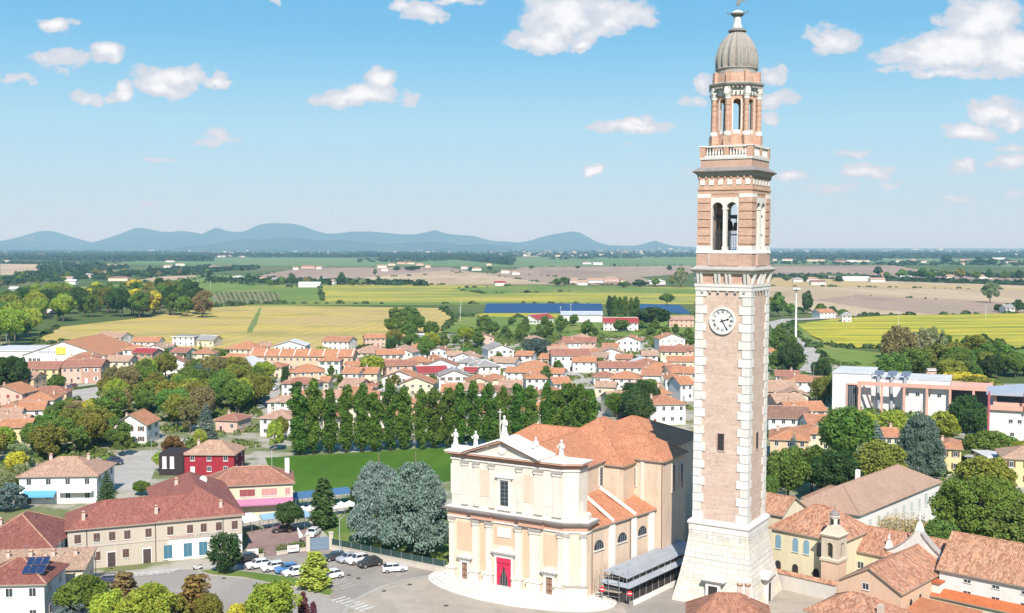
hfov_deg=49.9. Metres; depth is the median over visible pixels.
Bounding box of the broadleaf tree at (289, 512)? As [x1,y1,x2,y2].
[273,500,304,532]
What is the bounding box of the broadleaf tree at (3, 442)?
[0,432,7,450]
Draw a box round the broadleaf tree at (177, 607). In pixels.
[170,593,190,612]
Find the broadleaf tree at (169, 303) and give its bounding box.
[164,293,178,314]
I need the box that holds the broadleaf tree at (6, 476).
[0,470,17,488]
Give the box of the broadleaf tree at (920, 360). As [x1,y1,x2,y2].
[900,347,931,372]
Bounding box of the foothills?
[162,237,511,250]
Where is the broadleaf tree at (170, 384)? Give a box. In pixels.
[154,380,177,396]
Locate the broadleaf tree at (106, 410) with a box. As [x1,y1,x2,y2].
[103,408,112,416]
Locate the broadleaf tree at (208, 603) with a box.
[191,592,223,612]
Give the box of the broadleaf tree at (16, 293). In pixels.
[5,291,22,302]
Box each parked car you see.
[98,572,115,582]
[105,456,123,464]
[238,551,258,563]
[245,557,269,569]
[260,560,284,572]
[271,523,294,533]
[273,562,298,573]
[282,565,301,576]
[305,526,320,537]
[323,550,344,561]
[326,568,343,577]
[336,551,356,563]
[345,552,368,565]
[356,555,382,568]
[381,561,407,572]
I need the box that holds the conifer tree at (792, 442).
[789,433,797,449]
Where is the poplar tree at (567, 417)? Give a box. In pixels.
[557,382,575,426]
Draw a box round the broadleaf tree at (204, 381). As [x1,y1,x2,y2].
[200,378,210,386]
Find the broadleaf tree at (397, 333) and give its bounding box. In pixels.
[386,329,402,339]
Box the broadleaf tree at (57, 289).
[51,285,65,293]
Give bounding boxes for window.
[5,588,13,597]
[26,479,31,485]
[28,587,36,597]
[29,609,36,612]
[45,478,50,485]
[59,572,62,583]
[65,478,69,484]
[65,493,70,498]
[74,534,80,544]
[84,478,89,484]
[84,493,89,498]
[93,533,99,542]
[94,551,100,560]
[109,531,115,540]
[122,548,129,558]
[124,530,130,539]
[138,426,143,431]
[138,436,143,441]
[145,528,151,537]
[162,456,166,468]
[163,544,172,559]
[167,526,173,535]
[170,457,174,468]
[183,542,192,557]
[187,524,193,533]
[190,455,194,460]
[198,541,206,556]
[200,523,206,532]
[215,522,221,531]
[231,520,237,529]
[240,489,244,496]
[245,489,249,496]
[249,489,254,496]
[262,488,266,495]
[267,488,271,495]
[271,488,276,495]
[285,487,290,494]
[495,472,512,510]
[593,540,604,552]
[599,465,603,486]
[617,532,627,544]
[634,467,636,486]
[637,526,647,537]
[671,463,675,492]
[679,462,683,488]
[716,433,724,451]
[755,431,758,450]
[775,534,781,549]
[775,560,780,568]
[792,538,798,552]
[792,564,797,572]
[803,540,809,555]
[813,569,818,577]
[816,543,820,557]
[847,385,856,407]
[857,561,863,568]
[861,582,868,590]
[902,504,904,515]
[910,501,912,512]
[918,497,920,509]
[952,451,959,457]
[963,579,970,583]
[992,585,999,589]
[997,396,1023,402]
[1007,461,1015,467]
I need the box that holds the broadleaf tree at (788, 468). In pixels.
[766,446,813,494]
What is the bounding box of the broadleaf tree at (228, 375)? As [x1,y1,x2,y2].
[216,371,236,380]
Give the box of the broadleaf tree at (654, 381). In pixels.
[641,378,660,387]
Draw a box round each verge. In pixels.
[197,568,305,588]
[217,302,485,305]
[306,588,334,596]
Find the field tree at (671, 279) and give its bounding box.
[668,276,675,283]
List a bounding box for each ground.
[0,248,1023,383]
[0,333,1013,593]
[211,291,280,303]
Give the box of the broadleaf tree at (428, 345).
[417,340,434,354]
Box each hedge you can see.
[73,384,96,389]
[134,442,157,447]
[244,547,265,553]
[274,541,305,551]
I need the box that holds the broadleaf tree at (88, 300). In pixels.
[82,295,99,316]
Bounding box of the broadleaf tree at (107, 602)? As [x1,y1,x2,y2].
[88,588,122,612]
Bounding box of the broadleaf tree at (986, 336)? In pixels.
[981,334,991,342]
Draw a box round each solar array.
[484,303,601,312]
[640,304,689,313]
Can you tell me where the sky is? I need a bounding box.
[0,0,1023,247]
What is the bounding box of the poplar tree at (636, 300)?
[633,296,639,315]
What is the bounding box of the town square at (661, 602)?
[77,549,685,612]
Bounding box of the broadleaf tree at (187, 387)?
[183,382,209,395]
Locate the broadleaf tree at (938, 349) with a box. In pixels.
[920,342,950,367]
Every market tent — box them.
[337,501,345,507]
[344,500,354,514]
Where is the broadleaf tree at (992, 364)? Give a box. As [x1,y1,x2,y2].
[978,355,1004,380]
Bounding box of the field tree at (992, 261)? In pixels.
[985,258,997,264]
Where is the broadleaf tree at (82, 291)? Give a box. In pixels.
[77,288,90,306]
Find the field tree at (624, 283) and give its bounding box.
[617,281,631,286]
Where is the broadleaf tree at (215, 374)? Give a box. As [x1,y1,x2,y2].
[209,368,231,378]
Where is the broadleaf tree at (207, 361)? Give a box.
[197,355,218,378]
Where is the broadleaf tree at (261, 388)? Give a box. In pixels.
[251,379,270,403]
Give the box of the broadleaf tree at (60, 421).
[44,416,76,447]
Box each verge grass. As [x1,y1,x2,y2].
[200,569,298,585]
[307,588,333,594]
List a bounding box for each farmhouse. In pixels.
[61,276,74,280]
[67,279,78,284]
[108,276,131,280]
[298,282,321,286]
[301,265,315,267]
[471,267,481,270]
[494,281,505,285]
[511,271,519,274]
[569,278,577,282]
[577,280,587,284]
[587,278,603,282]
[592,262,602,264]
[604,277,619,281]
[647,279,664,283]
[668,316,694,326]
[792,278,802,281]
[803,277,817,280]
[807,259,824,260]
[809,280,825,284]
[811,309,835,318]
[840,312,851,321]
[841,276,869,280]
[868,278,884,281]
[945,275,954,278]
[999,305,1014,312]
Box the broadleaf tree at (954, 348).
[945,346,977,361]
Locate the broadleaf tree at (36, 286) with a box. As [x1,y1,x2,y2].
[29,283,41,289]
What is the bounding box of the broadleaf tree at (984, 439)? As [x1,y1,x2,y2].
[962,429,1011,454]
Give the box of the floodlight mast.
[792,288,800,336]
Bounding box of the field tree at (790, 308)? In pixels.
[785,303,794,315]
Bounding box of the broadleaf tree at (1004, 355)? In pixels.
[998,353,1006,371]
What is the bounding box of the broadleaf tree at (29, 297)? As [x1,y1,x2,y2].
[22,290,46,304]
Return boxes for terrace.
[248,348,358,370]
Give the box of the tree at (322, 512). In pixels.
[307,477,337,529]
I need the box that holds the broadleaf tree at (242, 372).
[232,368,253,378]
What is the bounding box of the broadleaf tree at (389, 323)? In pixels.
[383,317,400,330]
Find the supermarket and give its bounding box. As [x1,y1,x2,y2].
[21,334,133,361]
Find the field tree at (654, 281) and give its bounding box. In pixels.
[651,277,660,285]
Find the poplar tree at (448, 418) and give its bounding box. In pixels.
[440,387,455,447]
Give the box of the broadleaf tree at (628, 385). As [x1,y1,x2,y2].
[621,382,635,390]
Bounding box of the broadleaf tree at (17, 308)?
[13,307,27,341]
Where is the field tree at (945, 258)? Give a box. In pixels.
[940,255,951,261]
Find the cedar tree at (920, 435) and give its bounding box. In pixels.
[896,410,947,475]
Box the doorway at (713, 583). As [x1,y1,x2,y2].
[701,573,726,595]
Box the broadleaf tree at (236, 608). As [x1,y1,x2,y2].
[225,603,245,612]
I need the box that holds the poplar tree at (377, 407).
[366,392,384,451]
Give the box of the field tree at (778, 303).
[769,291,786,316]
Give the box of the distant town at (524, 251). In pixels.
[3,247,1016,256]
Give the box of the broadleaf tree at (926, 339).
[913,327,935,362]
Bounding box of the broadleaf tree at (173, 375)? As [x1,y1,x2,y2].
[170,373,181,379]
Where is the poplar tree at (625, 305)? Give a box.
[621,296,628,315]
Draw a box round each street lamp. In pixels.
[95,539,98,575]
[339,515,345,551]
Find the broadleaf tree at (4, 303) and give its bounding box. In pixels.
[0,300,11,305]
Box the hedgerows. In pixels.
[0,254,1023,285]
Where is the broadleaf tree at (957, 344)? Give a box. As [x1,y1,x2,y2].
[946,342,967,348]
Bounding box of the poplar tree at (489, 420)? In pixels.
[479,383,497,445]
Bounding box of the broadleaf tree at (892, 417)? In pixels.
[877,409,907,429]
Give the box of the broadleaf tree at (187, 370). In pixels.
[177,366,204,381]
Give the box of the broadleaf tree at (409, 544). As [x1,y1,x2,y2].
[406,533,418,546]
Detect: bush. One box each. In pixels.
[48,373,66,385]
[315,346,330,348]
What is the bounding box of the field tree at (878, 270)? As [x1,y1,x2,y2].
[873,266,882,273]
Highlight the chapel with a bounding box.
[836,514,942,608]
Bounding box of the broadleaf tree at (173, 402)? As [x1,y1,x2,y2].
[161,393,189,428]
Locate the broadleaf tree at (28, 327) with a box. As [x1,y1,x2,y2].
[20,318,32,340]
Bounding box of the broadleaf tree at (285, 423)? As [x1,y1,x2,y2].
[275,416,288,434]
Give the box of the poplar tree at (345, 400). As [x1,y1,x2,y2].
[336,384,354,452]
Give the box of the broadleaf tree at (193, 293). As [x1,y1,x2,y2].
[187,290,196,313]
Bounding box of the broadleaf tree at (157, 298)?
[149,289,161,314]
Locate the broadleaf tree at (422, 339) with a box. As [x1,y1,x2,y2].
[413,336,435,344]
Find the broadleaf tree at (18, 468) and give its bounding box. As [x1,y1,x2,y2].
[13,463,30,474]
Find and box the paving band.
[342,575,428,612]
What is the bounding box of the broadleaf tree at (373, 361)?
[360,355,383,369]
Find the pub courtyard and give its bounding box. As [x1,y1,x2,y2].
[247,527,319,555]
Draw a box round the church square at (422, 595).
[347,577,625,612]
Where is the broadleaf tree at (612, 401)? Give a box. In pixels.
[604,392,621,417]
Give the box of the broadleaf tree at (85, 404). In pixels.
[81,399,93,407]
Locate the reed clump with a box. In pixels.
[878,512,928,532]
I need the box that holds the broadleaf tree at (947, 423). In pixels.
[929,410,962,437]
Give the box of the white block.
[986,384,1023,440]
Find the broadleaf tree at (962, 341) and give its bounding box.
[955,338,967,344]
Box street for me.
[767,589,823,612]
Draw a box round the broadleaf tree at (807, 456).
[799,444,824,492]
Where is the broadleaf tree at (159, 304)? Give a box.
[151,288,163,312]
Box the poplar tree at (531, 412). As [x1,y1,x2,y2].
[523,385,539,427]
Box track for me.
[247,308,260,331]
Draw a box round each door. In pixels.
[107,551,116,566]
[142,547,151,562]
[462,562,466,578]
[500,567,507,585]
[546,577,551,594]
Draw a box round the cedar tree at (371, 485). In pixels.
[346,453,405,544]
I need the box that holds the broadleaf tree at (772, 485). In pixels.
[765,475,779,492]
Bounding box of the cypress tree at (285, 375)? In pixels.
[279,366,288,389]
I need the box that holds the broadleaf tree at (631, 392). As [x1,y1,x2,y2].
[619,386,652,410]
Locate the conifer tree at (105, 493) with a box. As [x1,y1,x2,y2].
[96,471,118,501]
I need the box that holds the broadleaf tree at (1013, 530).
[978,501,1023,542]
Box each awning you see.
[242,512,260,535]
[259,512,275,531]
[293,490,314,505]
[296,509,312,526]
[332,487,350,501]
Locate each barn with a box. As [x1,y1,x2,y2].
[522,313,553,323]
[560,311,602,321]
[602,317,638,330]
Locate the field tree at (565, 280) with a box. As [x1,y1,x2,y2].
[559,277,570,285]
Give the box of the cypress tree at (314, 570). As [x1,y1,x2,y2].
[295,551,332,591]
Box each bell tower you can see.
[672,0,781,603]
[819,504,849,592]
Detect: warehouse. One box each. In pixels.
[0,345,49,357]
[274,338,310,348]
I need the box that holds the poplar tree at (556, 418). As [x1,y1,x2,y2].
[549,390,564,425]
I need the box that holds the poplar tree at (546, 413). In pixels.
[538,380,556,424]
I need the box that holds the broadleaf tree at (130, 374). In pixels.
[114,365,141,384]
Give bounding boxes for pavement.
[94,564,238,575]
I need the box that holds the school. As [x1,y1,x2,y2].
[832,366,992,415]
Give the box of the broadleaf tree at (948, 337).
[933,333,952,343]
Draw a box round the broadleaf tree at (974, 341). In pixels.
[962,334,989,350]
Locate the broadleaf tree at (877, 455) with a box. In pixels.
[852,438,907,475]
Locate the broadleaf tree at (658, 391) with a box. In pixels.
[646,380,660,395]
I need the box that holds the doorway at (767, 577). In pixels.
[761,570,775,602]
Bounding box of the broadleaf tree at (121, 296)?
[110,289,130,316]
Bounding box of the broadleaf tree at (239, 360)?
[224,356,250,368]
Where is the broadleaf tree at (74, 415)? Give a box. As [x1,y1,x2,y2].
[59,408,85,441]
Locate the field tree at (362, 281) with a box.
[359,278,365,283]
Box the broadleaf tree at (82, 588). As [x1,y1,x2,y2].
[50,573,111,610]
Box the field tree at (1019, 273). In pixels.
[1015,270,1022,278]
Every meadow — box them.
[80,283,321,302]
[118,257,389,266]
[396,256,695,266]
[442,314,695,338]
[772,258,1023,266]
[794,326,1023,367]
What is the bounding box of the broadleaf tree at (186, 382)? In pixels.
[178,380,192,384]
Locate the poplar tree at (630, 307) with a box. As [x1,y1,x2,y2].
[628,297,634,315]
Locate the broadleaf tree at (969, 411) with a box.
[947,394,987,435]
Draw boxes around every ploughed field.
[259,267,470,279]
[488,266,692,284]
[771,266,1023,280]
[817,295,1023,313]
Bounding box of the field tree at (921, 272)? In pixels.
[913,268,928,278]
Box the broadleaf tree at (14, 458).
[3,451,28,466]
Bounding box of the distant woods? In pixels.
[0,248,1023,261]
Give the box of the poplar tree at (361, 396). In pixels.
[352,382,371,451]
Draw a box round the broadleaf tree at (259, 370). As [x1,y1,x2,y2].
[254,368,264,374]
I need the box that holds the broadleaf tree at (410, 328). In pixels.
[401,323,416,334]
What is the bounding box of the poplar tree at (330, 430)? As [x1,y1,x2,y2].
[320,388,339,453]
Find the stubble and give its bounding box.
[514,252,582,256]
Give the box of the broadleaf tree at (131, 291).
[127,288,140,315]
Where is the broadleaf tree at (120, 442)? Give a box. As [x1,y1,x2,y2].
[112,431,133,455]
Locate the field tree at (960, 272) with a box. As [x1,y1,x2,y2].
[953,268,965,277]
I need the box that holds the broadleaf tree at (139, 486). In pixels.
[132,480,150,495]
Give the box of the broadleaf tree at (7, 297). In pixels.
[0,294,21,303]
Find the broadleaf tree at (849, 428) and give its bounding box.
[817,406,877,452]
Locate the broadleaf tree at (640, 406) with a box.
[624,395,656,417]
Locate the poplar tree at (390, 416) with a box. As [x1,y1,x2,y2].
[381,382,399,450]
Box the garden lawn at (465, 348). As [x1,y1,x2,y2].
[460,345,479,351]
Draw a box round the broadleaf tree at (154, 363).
[139,357,157,369]
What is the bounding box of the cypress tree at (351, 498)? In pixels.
[349,486,356,510]
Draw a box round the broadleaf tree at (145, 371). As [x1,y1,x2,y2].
[138,367,163,381]
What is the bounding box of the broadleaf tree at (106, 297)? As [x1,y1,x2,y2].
[103,288,119,316]
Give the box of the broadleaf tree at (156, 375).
[143,371,164,381]
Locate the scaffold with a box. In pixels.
[596,565,625,598]
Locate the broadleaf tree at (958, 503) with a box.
[927,474,1023,536]
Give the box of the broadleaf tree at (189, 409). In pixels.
[177,400,202,432]
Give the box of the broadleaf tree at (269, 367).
[251,361,275,376]
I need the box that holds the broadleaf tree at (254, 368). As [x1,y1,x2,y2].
[249,365,264,371]
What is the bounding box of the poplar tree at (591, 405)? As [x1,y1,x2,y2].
[583,388,599,423]
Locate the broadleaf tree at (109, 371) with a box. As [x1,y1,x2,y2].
[101,364,117,379]
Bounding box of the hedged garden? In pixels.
[323,499,448,564]
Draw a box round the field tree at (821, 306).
[814,303,826,308]
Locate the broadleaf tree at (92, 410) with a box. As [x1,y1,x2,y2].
[78,405,105,415]
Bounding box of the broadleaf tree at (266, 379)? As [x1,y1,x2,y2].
[246,372,273,402]
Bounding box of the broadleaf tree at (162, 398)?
[155,387,190,422]
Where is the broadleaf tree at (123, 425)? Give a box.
[103,416,132,441]
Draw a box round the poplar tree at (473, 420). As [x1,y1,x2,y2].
[466,380,483,445]
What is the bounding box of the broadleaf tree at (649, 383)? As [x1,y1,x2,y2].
[631,379,656,395]
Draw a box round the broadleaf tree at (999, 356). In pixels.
[986,353,1004,378]
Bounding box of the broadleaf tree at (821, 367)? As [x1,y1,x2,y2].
[810,358,831,376]
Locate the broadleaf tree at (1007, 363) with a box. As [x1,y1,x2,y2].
[1005,352,1023,376]
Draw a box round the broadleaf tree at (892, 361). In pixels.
[876,352,911,371]
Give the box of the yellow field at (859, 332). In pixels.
[798,313,1023,347]
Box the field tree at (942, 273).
[939,270,948,276]
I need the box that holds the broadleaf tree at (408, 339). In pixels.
[402,333,418,345]
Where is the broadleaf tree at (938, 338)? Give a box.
[925,326,947,345]
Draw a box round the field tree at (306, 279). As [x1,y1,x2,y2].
[303,277,310,281]
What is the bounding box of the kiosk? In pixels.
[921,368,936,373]
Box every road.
[107,571,346,612]
[769,317,840,372]
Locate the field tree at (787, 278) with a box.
[782,276,791,280]
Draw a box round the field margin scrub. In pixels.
[30,261,1023,372]
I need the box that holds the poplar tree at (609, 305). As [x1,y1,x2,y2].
[606,295,612,315]
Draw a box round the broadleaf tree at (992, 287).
[980,282,999,302]
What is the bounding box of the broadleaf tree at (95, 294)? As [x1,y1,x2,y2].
[91,287,102,311]
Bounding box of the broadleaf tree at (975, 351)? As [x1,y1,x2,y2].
[968,347,982,364]
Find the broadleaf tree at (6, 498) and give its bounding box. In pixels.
[0,482,28,511]
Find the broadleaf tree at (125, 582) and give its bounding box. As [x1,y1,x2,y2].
[111,571,137,598]
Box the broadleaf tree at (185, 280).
[180,278,192,289]
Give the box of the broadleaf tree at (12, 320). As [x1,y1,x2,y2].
[0,308,26,344]
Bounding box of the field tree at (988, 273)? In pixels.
[984,268,993,279]
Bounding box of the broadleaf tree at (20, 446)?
[4,442,34,462]
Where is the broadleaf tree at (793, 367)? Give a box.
[783,363,798,369]
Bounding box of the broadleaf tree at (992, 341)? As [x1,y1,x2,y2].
[990,338,1006,343]
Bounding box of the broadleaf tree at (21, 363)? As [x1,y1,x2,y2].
[9,355,30,381]
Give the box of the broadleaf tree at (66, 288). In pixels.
[51,284,70,291]
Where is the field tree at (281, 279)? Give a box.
[279,276,283,284]
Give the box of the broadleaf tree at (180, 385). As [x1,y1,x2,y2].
[173,383,200,393]
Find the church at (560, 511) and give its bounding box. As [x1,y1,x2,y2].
[442,409,693,597]
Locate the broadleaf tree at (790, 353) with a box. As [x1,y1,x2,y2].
[777,341,804,369]
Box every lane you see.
[261,378,280,414]
[567,371,607,417]
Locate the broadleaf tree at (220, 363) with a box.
[212,357,231,371]
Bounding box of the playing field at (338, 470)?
[265,447,451,491]
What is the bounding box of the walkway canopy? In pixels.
[601,540,686,605]
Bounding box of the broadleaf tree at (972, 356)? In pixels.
[949,348,975,364]
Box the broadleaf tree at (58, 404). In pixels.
[42,400,70,414]
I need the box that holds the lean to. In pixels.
[930,577,1023,612]
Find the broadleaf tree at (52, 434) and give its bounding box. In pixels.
[28,422,67,459]
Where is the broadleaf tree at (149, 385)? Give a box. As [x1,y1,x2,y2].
[131,380,160,410]
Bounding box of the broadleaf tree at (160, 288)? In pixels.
[154,284,165,308]
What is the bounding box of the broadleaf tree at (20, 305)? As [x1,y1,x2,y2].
[1,301,29,335]
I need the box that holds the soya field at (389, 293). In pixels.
[265,285,695,303]
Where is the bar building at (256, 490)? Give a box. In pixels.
[207,458,295,517]
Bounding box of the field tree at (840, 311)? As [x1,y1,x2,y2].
[836,309,848,314]
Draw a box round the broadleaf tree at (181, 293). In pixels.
[178,290,187,297]
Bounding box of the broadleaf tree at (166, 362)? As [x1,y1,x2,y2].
[153,353,177,378]
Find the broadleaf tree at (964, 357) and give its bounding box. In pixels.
[934,351,975,371]
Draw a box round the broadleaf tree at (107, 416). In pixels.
[103,413,115,428]
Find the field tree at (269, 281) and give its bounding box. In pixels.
[266,279,274,284]
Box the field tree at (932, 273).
[927,271,935,276]
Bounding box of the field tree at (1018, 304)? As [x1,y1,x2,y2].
[1012,299,1023,312]
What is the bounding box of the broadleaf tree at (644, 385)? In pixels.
[632,382,653,395]
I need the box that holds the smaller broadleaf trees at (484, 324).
[0,277,1022,440]
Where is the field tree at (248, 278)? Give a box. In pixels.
[244,273,252,285]
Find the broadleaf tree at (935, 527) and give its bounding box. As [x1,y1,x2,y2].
[923,517,958,538]
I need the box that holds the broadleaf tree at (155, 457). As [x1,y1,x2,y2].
[151,452,159,464]
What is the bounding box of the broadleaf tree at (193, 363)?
[187,358,200,367]
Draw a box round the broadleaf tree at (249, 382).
[226,377,254,411]
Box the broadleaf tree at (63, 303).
[49,293,76,321]
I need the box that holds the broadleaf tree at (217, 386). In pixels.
[204,377,227,410]
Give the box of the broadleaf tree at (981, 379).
[952,375,1003,385]
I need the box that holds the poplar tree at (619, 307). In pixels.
[617,297,622,314]
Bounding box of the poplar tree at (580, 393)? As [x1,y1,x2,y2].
[568,383,587,427]
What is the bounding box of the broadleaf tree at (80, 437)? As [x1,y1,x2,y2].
[63,424,90,452]
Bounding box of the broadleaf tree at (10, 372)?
[0,356,22,385]
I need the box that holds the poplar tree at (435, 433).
[424,387,445,448]
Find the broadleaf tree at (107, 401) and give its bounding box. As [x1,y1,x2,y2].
[91,388,128,416]
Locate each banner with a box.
[247,548,257,553]
[287,545,298,551]
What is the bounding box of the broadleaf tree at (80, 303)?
[76,293,87,316]
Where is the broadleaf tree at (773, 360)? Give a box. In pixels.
[768,350,782,369]
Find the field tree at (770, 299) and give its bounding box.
[769,296,772,314]
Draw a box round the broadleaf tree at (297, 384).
[288,381,306,394]
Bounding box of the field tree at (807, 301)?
[802,290,813,310]
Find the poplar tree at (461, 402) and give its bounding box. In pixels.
[451,382,468,444]
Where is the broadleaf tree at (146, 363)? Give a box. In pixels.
[135,358,155,370]
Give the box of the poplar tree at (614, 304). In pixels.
[611,295,617,315]
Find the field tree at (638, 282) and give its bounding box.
[632,279,649,286]
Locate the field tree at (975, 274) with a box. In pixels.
[970,271,980,277]
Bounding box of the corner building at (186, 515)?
[64,471,244,567]
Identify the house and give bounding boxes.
[0,381,40,405]
[0,399,21,407]
[0,404,27,416]
[0,410,34,422]
[0,414,35,444]
[0,509,67,549]
[0,542,96,583]
[0,546,69,612]
[15,453,116,503]
[17,397,50,415]
[21,386,63,404]
[23,369,48,387]
[27,357,64,382]
[38,381,73,398]
[60,357,84,382]
[66,351,101,358]
[67,354,102,358]
[79,356,110,382]
[96,330,133,342]
[106,353,138,368]
[114,408,161,444]
[121,344,152,354]
[131,335,164,345]
[131,346,164,360]
[149,342,173,350]
[159,439,246,474]
[164,355,188,373]
[170,345,197,357]
[171,335,199,345]
[192,347,219,359]
[196,333,222,346]
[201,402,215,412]
[213,410,252,432]
[219,354,247,357]
[222,341,271,352]
[226,351,248,355]
[243,355,273,377]
[258,407,293,436]
[259,338,272,347]
[266,394,307,412]
[272,360,290,377]
[280,374,324,394]
[289,364,325,378]
[318,354,342,373]
[319,387,341,405]
[320,373,333,389]
[322,334,356,348]
[322,412,340,434]
[338,373,372,389]
[340,391,381,412]
[341,364,364,377]
[344,358,361,366]
[351,408,371,422]
[352,383,376,390]
[356,345,385,359]
[362,332,385,345]
[362,364,381,381]
[367,379,380,389]
[375,346,404,358]
[376,380,403,405]
[379,406,398,432]
[380,365,419,387]
[383,357,418,375]
[392,344,419,358]
[399,373,438,395]
[408,355,431,365]
[410,394,416,417]
[411,342,429,356]
[412,361,447,379]
[424,357,458,367]
[427,351,441,359]
[430,345,451,358]
[437,367,469,389]
[440,381,456,393]
[446,348,462,359]
[447,380,484,394]
[450,350,482,360]
[454,355,482,368]
[464,364,479,376]
[465,373,492,382]
[468,359,501,374]
[472,381,486,400]
[474,332,494,345]
[477,384,510,400]
[480,342,514,359]
[485,371,506,385]
[488,354,522,369]
[498,377,523,394]
[502,359,513,377]
[504,365,567,381]
[514,348,536,362]
[518,356,549,366]
[522,370,548,389]
[522,398,541,424]
[524,335,542,345]
[537,353,550,366]
[538,385,561,396]
[545,343,568,352]
[548,374,571,389]
[549,346,590,370]
[551,342,566,345]
[555,337,580,347]
[561,335,597,349]
[572,333,590,336]
[572,356,597,371]
[590,346,604,352]
[591,349,609,360]
[591,370,613,383]
[594,378,618,395]
[596,358,643,373]
[598,346,624,360]
[599,390,627,416]
[602,341,618,348]
[608,370,642,389]
[614,351,634,360]
[615,334,644,351]
[629,356,649,360]
[629,379,664,387]
[637,354,658,364]
[640,348,658,360]
[640,365,663,382]
[644,361,675,380]
[646,389,687,424]
[653,332,685,349]
[655,383,673,396]
[659,343,686,361]
[662,362,682,373]
[662,371,678,390]
[666,353,694,366]
[667,371,693,400]
[670,362,694,386]
[684,343,694,355]
[685,582,770,612]
[765,492,806,547]
[766,402,809,434]
[767,377,796,394]
[767,390,806,404]
[768,347,775,363]
[768,421,810,457]
[768,503,868,598]
[774,365,799,379]
[777,383,809,400]
[777,396,827,413]
[781,370,815,391]
[792,422,827,450]
[798,410,827,426]
[801,485,834,498]
[803,591,911,612]
[878,423,900,443]
[907,597,982,612]
[940,433,963,472]
[971,449,996,458]
[994,445,1023,486]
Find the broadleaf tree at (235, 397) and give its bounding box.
[223,379,252,412]
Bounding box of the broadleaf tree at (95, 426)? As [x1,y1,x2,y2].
[76,413,106,446]
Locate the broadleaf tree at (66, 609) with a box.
[55,600,87,612]
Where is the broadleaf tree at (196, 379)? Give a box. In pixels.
[183,378,199,381]
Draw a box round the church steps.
[428,570,616,611]
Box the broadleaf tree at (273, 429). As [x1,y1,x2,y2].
[266,419,284,450]
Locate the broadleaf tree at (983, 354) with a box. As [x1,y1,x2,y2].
[976,351,993,375]
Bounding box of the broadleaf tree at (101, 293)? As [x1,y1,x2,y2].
[97,287,111,313]
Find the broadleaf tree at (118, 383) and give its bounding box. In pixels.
[101,378,128,392]
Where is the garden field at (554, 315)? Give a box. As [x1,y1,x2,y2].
[475,313,559,317]
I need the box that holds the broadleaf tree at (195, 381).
[178,380,201,384]
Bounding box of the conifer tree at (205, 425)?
[196,403,219,440]
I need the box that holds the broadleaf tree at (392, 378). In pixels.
[385,374,401,385]
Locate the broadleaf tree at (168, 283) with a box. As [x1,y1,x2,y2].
[160,281,176,288]
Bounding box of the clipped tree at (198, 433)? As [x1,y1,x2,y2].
[193,428,206,444]
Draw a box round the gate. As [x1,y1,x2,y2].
[305,531,333,551]
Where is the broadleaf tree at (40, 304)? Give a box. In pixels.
[30,298,48,312]
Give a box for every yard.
[72,383,101,400]
[114,451,157,491]
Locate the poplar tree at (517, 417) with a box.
[507,383,525,434]
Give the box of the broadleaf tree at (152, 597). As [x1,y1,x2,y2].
[117,581,176,612]
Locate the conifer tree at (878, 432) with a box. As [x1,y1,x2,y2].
[868,421,883,441]
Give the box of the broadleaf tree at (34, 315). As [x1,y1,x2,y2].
[26,308,42,335]
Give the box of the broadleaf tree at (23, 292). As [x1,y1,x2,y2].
[14,288,28,296]
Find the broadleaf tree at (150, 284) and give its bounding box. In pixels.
[144,281,155,289]
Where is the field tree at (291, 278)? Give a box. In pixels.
[287,273,295,283]
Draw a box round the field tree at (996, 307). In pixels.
[994,304,1001,311]
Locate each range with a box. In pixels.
[856,525,947,569]
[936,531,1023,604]
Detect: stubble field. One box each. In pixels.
[0,263,133,274]
[355,271,547,284]
[769,275,1023,316]
[770,277,1023,289]
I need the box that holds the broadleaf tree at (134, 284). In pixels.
[128,281,141,288]
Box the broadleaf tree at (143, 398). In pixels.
[134,390,156,408]
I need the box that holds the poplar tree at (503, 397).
[494,385,511,439]
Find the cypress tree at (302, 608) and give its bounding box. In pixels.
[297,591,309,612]
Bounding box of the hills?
[0,223,696,249]
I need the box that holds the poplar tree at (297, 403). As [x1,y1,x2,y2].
[285,387,309,454]
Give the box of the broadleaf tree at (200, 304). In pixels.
[191,289,213,317]
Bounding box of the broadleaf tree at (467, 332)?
[456,326,474,341]
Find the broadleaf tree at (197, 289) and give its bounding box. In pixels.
[191,287,203,293]
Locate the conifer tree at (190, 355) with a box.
[184,350,194,367]
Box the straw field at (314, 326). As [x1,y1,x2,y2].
[41,305,450,350]
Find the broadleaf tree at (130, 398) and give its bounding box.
[113,388,132,409]
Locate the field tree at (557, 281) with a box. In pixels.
[552,278,562,285]
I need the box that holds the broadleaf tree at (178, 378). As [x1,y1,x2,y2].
[171,375,187,382]
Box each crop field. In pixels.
[140,275,199,281]
[174,275,255,283]
[454,285,695,293]
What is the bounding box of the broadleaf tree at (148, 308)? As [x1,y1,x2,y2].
[134,289,154,316]
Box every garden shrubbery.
[0,330,694,483]
[766,331,1018,491]
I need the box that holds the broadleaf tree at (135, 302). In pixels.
[127,290,150,317]
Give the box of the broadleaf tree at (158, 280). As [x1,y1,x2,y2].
[154,277,165,286]
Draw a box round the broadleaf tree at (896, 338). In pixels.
[880,325,917,356]
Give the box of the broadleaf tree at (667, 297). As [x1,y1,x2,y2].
[659,293,674,303]
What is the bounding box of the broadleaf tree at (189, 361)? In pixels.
[184,358,199,365]
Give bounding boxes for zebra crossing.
[133,569,176,575]
[331,596,373,610]
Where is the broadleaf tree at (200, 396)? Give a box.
[189,386,215,413]
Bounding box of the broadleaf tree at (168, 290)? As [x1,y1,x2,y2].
[162,285,177,314]

